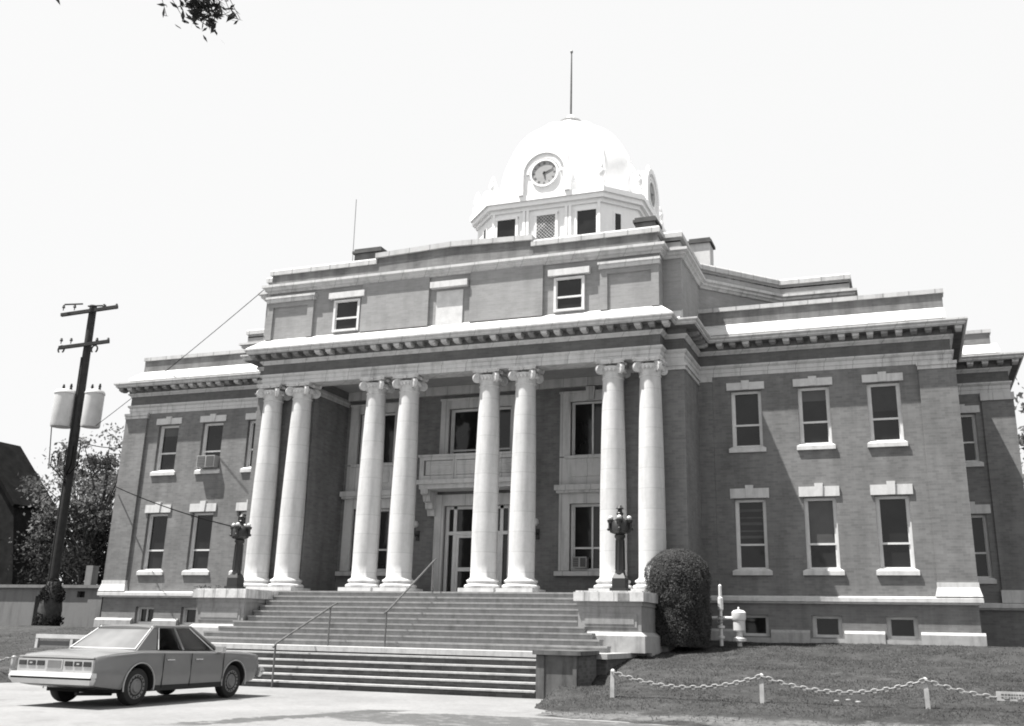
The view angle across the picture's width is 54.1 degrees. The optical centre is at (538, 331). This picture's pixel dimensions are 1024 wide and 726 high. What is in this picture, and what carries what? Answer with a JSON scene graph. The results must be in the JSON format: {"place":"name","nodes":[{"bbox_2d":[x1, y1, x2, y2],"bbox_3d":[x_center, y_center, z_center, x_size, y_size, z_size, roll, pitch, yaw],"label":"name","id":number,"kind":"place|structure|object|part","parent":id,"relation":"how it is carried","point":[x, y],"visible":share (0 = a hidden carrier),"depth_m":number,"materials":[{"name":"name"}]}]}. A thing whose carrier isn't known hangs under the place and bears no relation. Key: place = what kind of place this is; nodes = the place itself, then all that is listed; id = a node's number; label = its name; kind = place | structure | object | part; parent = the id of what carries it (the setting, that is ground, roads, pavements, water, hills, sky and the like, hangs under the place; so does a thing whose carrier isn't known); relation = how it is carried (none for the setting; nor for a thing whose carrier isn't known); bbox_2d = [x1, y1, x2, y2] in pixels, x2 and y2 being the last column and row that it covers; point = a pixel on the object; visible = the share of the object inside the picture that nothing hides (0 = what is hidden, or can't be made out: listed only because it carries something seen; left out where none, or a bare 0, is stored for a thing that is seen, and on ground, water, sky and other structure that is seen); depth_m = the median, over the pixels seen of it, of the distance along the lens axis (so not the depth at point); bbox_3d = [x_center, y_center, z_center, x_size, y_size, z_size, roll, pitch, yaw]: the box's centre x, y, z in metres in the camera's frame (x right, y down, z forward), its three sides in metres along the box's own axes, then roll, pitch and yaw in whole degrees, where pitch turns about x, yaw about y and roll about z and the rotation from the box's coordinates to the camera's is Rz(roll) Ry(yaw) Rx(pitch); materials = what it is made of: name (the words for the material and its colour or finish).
{"place":"outdoors","nodes":[
{"label":"outdoors","id":0,"kind":"place"},
{"bbox_2d":[0,682,668,725],"bbox_3d":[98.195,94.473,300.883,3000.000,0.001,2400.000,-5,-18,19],"label":"driveway","id":1,"kind":"structure","parent":0,"point":[21,704],"depth_m":18.67,"materials":[{"name":"concrete"}]},
{"bbox_2d":[8,624,263,704],"bbox_3d":[-8.021,6.837,20.729,2.160,1.482,5.360,-5,-18,19],"label":"sedan car","id":2,"kind":"object","parent":1,"relation":"on","point":[129,664],"visible":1,"depth_m":19.58,"materials":[{"name":"grey paint"}]},
{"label":"rear window","id":3,"kind":"part","parent":2,"relation":"part of","materials":[{"name":"glass"}]},
{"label":"side window","id":4,"kind":"part","parent":2,"relation":"part of","materials":[{"name":"black glass"}]},
{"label":"side window","id":5,"kind":"part","parent":2,"relation":"part of","materials":[{"name":"grey glass"}]},
{"bbox_2d":[56,0,242,40],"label":"street tree","id":6,"kind":"object","parent":1,"relation":"on","point":[198,7],"visible":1,"depth_m":7.26,"materials":[{"name":"black plant"}]},
{"bbox_2d":[271,602,337,687],"bbox_3d":[-6.351,8.485,27.322,0.054,2.217,3.044,-5,-18,19],"label":"handrail","id":7,"kind":"object","parent":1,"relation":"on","point":[297,629],"visible":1,"depth_m":27.10,"materials":[{"name":"grey metal"}]},
{"bbox_2d":[189,588,662,698],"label":"entrance staircase","id":8,"kind":"structure","parent":1,"relation":"on","point":[609,630],"depth_m":27.52,"materials":[{"name":"concrete"}]},
{"bbox_2d":[224,514,251,588],"bbox_3d":[-9.745,7.161,32.585,0.637,2.400,0.637,-15,-23,43],"label":"lamp post","id":9,"kind":"object","parent":8,"relation":"on","point":[240,531],"visible":1,"depth_m":32.47,"materials":[{"name":"black metal"}]},
{"bbox_2d":[116,487,230,526],"bbox_3d":[-13.496,6.393,36.803,0.038,2.298,10.617,17,-23,-42],"label":"service wire","id":10,"kind":"object","parent":9,"relation":"attached to","point":[174,509],"visible":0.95,"depth_m":36.34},
{"bbox_2d":[384,559,436,646],"bbox_3d":[-3.767,7.964,29.671,0.055,2.636,3.171,-5,-18,19],"label":"handrail","id":11,"kind":"object","parent":8,"relation":"on","point":[409,587],"visible":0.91,"depth_m":29.46,"materials":[{"name":"grey metal"}]},
{"bbox_2d":[607,505,632,590],"bbox_3d":[2.317,6.138,28.367,0.637,2.400,0.637,-15,-23,43],"label":"lamp post","id":12,"kind":"object","parent":8,"relation":"on","point":[619,526],"visible":1,"depth_m":28.26,"materials":[{"name":"black metal"}]},
{"bbox_2d":[0,625,1023,725],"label":"lawn","id":13,"kind":"structure","parent":0,"point":[639,716],"depth_m":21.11,"materials":[{"name":"grey plant"}]},
{"bbox_2d":[0,655,16,678],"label":"chain fence","id":14,"kind":"object","parent":13,"relation":"on","point":[13,662],"visible":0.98,"depth_m":25.77,"materials":[{"name":"white metal"}]},
{"bbox_2d":[0,442,52,584],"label":"brick house","id":15,"kind":"structure","parent":13,"relation":"on","point":[14,460],"depth_m":58.05,"materials":[{"name":"brick"}]},
{"bbox_2d":[0,565,101,626],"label":"outbuilding","id":16,"kind":"structure","parent":13,"relation":"on","point":[81,605],"depth_m":47.17,"materials":[{"name":"grey concrete"}]},
{"bbox_2d":[84,595,101,626],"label":"door","id":17,"kind":"structure","parent":16,"relation":"in","point":[93,608],"depth_m":45.94,"materials":[{"name":"grey"}]},
{"bbox_2d":[0,489,114,584],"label":"tree","id":18,"kind":"object","parent":13,"relation":"on","point":[81,560],"visible":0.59,"depth_m":50.59,"materials":[{"name":"black plant"}]},
{"bbox_2d":[34,634,85,647],"bbox_3d":[-14.697,9.842,31.391,2.700,0.640,0.100,-5,-18,19],"label":"barrier","id":19,"kind":"object","parent":13,"relation":"on","point":[57,644],"visible":0.41,"depth_m":31.57,"materials":[{"name":"white paint"}]},
{"bbox_2d":[8,442,119,584],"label":"tree","id":20,"kind":"object","parent":13,"relation":"on","point":[95,463],"visible":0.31,"depth_m":57.66,"materials":[{"name":"grey plant"}]},
{"bbox_2d":[8,421,123,580],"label":"tree","id":21,"kind":"object","parent":13,"relation":"on","point":[98,492],"visible":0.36,"depth_m":53.39,"materials":[{"name":"grey plant"}]},
{"bbox_2d":[47,303,117,582],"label":"utility pole","id":22,"kind":"object","parent":13,"relation":"on","point":[73,411],"visible":0.98,"depth_m":45.17,"materials":[{"name":"dark wood"},{"name":"grey painted metal"},{"name":"black iron"}]},
{"bbox_2d":[32,578,65,625],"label":"ivy","id":23,"kind":"object","parent":22,"relation":"attached to","point":[51,595],"visible":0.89,"depth_m":42.73,"materials":[{"name":"black plant"}]},
{"bbox_2d":[96,290,263,425],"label":"service wire","id":24,"kind":"object","parent":22,"relation":"attached to","point":[189,351],"visible":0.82,"depth_m":40.01,"materials":[{"name":"grey metal"}]},
{"bbox_2d":[93,50,1023,651],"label":"courthouse","id":25,"kind":"structure","parent":13,"relation":"on","point":[553,366],"depth_m":33.66,"materials":[{"name":"grey brick"}]},
{"bbox_2d":[136,606,153,623],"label":"basement window","id":26,"kind":"structure","parent":25,"relation":"in","point":[145,614],"depth_m":38.95,"materials":[{"name":"grey wood"}]},
{"bbox_2d":[136,502,171,574],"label":"window","id":27,"kind":"structure","parent":25,"relation":"in","point":[153,558],"depth_m":39.83,"materials":[{"name":"white wood"}]},
{"bbox_2d":[150,416,182,475],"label":"window","id":28,"kind":"structure","parent":25,"relation":"in","point":[169,434],"depth_m":40.89,"materials":[{"name":"white wood"}]},
{"bbox_2d":[182,607,196,624],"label":"basement window","id":29,"kind":"structure","parent":25,"relation":"in","point":[189,613],"depth_m":38.27,"materials":[{"name":"grey wood"}]},
{"bbox_2d":[181,501,216,574],"bbox_3d":[-13.116,8.047,39.014,1.240,2.828,0.345,-5,-18,19],"label":"window","id":30,"kind":"structure","parent":25,"relation":"in","point":[201,534],"depth_m":39.11,"materials":[{"name":"white wood"}]},
{"bbox_2d":[196,455,219,468],"bbox_3d":[-13.067,5.176,39.700,0.820,0.460,0.440,-5,-18,19],"label":"air conditioner","id":31,"kind":"object","parent":25,"relation":"attached to","point":[207,461],"visible":1,"depth_m":39.53,"materials":[{"name":"grey metal"}]},
{"bbox_2d":[194,414,226,473],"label":"window","id":32,"kind":"structure","parent":25,"relation":"in","point":[212,440],"depth_m":40.24,"materials":[{"name":"white wood"}]},
{"bbox_2d":[228,500,247,574],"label":"window","id":33,"kind":"structure","parent":25,"relation":"in","point":[242,506],"depth_m":38.64,"materials":[{"name":"white wood"}]},
{"bbox_2d":[240,411,256,471],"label":"window","id":34,"kind":"structure","parent":25,"relation":"in","point":[249,416],"depth_m":39.57,"materials":[{"name":"white wood"}]},
{"bbox_2d":[329,290,364,332],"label":"window","id":35,"kind":"structure","parent":25,"relation":"in","point":[346,313],"depth_m":35.80,"materials":[{"name":"white wood"}]},
{"bbox_2d":[351,509,388,570],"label":"window","id":36,"kind":"structure","parent":25,"relation":"in","point":[384,521],"depth_m":36.45,"materials":[{"name":"white wood"}]},
{"bbox_2d":[359,413,394,463],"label":"window","id":37,"kind":"structure","parent":25,"relation":"in","point":[389,418],"depth_m":37.59,"materials":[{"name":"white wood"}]},
{"bbox_2d":[430,278,468,325],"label":"blind window","id":38,"kind":"structure","parent":25,"relation":"in","point":[449,304],"depth_m":34.44,"materials":[{"name":"white paint"}]},
{"bbox_2d":[443,505,509,591],"bbox_3d":[-2.115,7.684,35.071,2.500,3.100,0.140,-5,-18,19],"label":"entrance door","id":39,"kind":"structure","parent":25,"relation":"in","point":[458,534],"depth_m":35.17,"materials":[{"name":"white wood"}]},
{"bbox_2d":[450,407,511,459],"bbox_3d":[-2.042,3.933,36.190,2.440,2.330,0.150,-5,-18,19],"label":"window","id":40,"kind":"structure","parent":25,"relation":"in","point":[464,423],"depth_m":36.45,"materials":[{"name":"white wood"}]},
{"bbox_2d":[483,227,487,238],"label":"drum window","id":41,"kind":"structure","parent":25,"relation":"in","point":[485,231],"depth_m":46.62,"materials":[{"name":"white paint"}]},
{"bbox_2d":[494,216,517,237],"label":"drum window","id":42,"kind":"structure","parent":25,"relation":"in","point":[505,226],"depth_m":45.70,"materials":[{"name":"white paint"}]},
{"bbox_2d":[534,211,557,239],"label":"drum window","id":43,"kind":"structure","parent":25,"relation":"in","point":[545,223],"depth_m":45.01,"materials":[{"name":"white paint"}]},
{"bbox_2d":[548,266,590,312],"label":"window","id":44,"kind":"structure","parent":25,"relation":"in","point":[569,292],"depth_m":33.05,"materials":[{"name":"white wood"}]},
{"bbox_2d":[572,557,588,567],"bbox_3d":[1.405,7.737,33.515,0.500,0.360,0.270,-5,-18,19],"label":"air conditioner","id":45,"kind":"object","parent":25,"relation":"attached to","point":[580,562],"visible":1,"depth_m":33.41,"materials":[{"name":"grey metal"}]},
{"bbox_2d":[571,504,599,570],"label":"window","id":46,"kind":"structure","parent":25,"relation":"in","point":[585,518],"depth_m":33.93,"materials":[{"name":"white wood"}]},
{"bbox_2d":[574,206,597,234],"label":"drum window","id":47,"kind":"structure","parent":25,"relation":"in","point":[585,222],"depth_m":44.41,"materials":[{"name":"white paint"}]},
{"bbox_2d":[572,401,601,454],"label":"window","id":48,"kind":"structure","parent":25,"relation":"in","point":[586,416],"depth_m":34.98,"materials":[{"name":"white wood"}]},
{"bbox_2d":[613,211,621,230],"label":"drum window","id":49,"kind":"structure","parent":25,"relation":"in","point":[617,216],"depth_m":44.54,"materials":[{"name":"white paint"}]},
{"bbox_2d":[726,380,766,452],"bbox_3d":[6.894,2.826,33.110,1.240,2.404,0.345,-5,-18,19],"label":"window","id":50,"kind":"structure","parent":25,"relation":"in","point":[747,431],"depth_m":33.19,"materials":[{"name":"white wood"}]},
{"bbox_2d":[730,485,772,574],"bbox_3d":[6.820,6.357,32.043,1.240,2.828,0.345,-5,-18,19],"label":"window","id":51,"kind":"structure","parent":25,"relation":"in","point":[751,521],"depth_m":32.12,"materials":[{"name":"white wood"}]},
{"bbox_2d":[742,614,769,635],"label":"basement window","id":52,"kind":"structure","parent":25,"relation":"in","point":[755,625],"depth_m":31.23,"materials":[{"name":"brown wood"}]},
{"bbox_2d":[793,376,835,449],"bbox_3d":[8.934,2.653,32.396,1.240,2.404,0.345,-5,-18,19],"label":"window","id":53,"kind":"structure","parent":25,"relation":"in","point":[813,403],"depth_m":32.47,"materials":[{"name":"white wood"}]},
{"bbox_2d":[798,483,844,574],"bbox_3d":[8.860,6.184,31.329,1.240,2.828,0.345,-5,-18,19],"label":"window","id":54,"kind":"structure","parent":25,"relation":"in","point":[821,524],"depth_m":31.40,"materials":[{"name":"white wood"}]},
{"bbox_2d":[812,615,842,637],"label":"basement window","id":55,"kind":"structure","parent":25,"relation":"in","point":[823,626],"depth_m":30.54,"materials":[{"name":"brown wood"}]},
{"bbox_2d":[862,371,907,447],"bbox_3d":[10.963,2.481,31.687,1.240,2.404,0.345,-5,-18,19],"label":"window","id":56,"kind":"structure","parent":25,"relation":"in","point":[884,400],"depth_m":31.76,"materials":[{"name":"white wood"}]},
{"bbox_2d":[870,481,919,574],"bbox_3d":[10.889,6.012,30.620,1.240,2.828,0.345,-5,-18,19],"label":"window","id":57,"kind":"structure","parent":25,"relation":"in","point":[893,514],"depth_m":30.69,"materials":[{"name":"white wood"}]},
{"bbox_2d":[886,616,918,638],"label":"basement window","id":58,"kind":"structure","parent":25,"relation":"in","point":[898,627],"depth_m":29.82,"materials":[{"name":"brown wood"}]},
{"bbox_2d":[959,404,983,466],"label":"window","id":59,"kind":"structure","parent":25,"relation":"in","point":[969,429],"depth_m":35.07,"materials":[{"name":"white wood"}]},
{"bbox_2d":[970,502,996,583],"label":"window","id":60,"kind":"structure","parent":25,"relation":"in","point":[979,522],"depth_m":34.02,"materials":[{"name":"white wood"}]},
{"bbox_2d":[643,548,713,647],"bbox_3d":[4.039,7.748,29.208,2.108,2.778,2.019,-5,-18,19],"label":"clipped bush","id":61,"kind":"object","parent":13,"relation":"on","point":[678,579],"visible":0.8,"depth_m":28.51,"materials":[{"name":"grey plant"}]},
{"bbox_2d":[712,584,731,645],"bbox_3d":[5.449,8.320,29.392,0.730,1.740,0.239,-5,-18,19],"label":"standpipe","id":62,"kind":"object","parent":13,"relation":"on","point":[721,626],"visible":0.98,"depth_m":29.34,"materials":[{"name":"white metal"}]},
{"bbox_2d":[731,607,746,645],"bbox_3d":[5.853,8.602,29.188,0.420,1.100,0.420,-5,-18,19],"label":"fire hydrant","id":63,"kind":"object","parent":13,"relation":"on","point":[738,617],"visible":1,"depth_m":29.07,"materials":[{"name":"metal"}]},
{"bbox_2d":[610,669,1023,708],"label":"chain fence","id":64,"kind":"object","parent":13,"relation":"on","point":[761,686],"visible":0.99,"depth_m":19.34,"materials":[{"name":"white metal"}]},
{"bbox_2d":[996,688,1023,701],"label":"hanging sign","id":65,"kind":"object","parent":64,"relation":"hanging from","point":[1012,696],"visible":1,"depth_m":18.03,"materials":[{"name":"white paint"}]},
{"bbox_2d":[1014,378,1023,480],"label":"tree","id":66,"kind":"object","parent":13,"relation":"on","point":[1021,441],"visible":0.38,"depth_m":44.16,"materials":[{"name":"grey plant"}]},
{"bbox_2d":[0,0,1023,580],"label":"sky","id":67,"kind":"structure","parent":0,"point":[153,168],"materials":[{"name":"white"}]}
]}

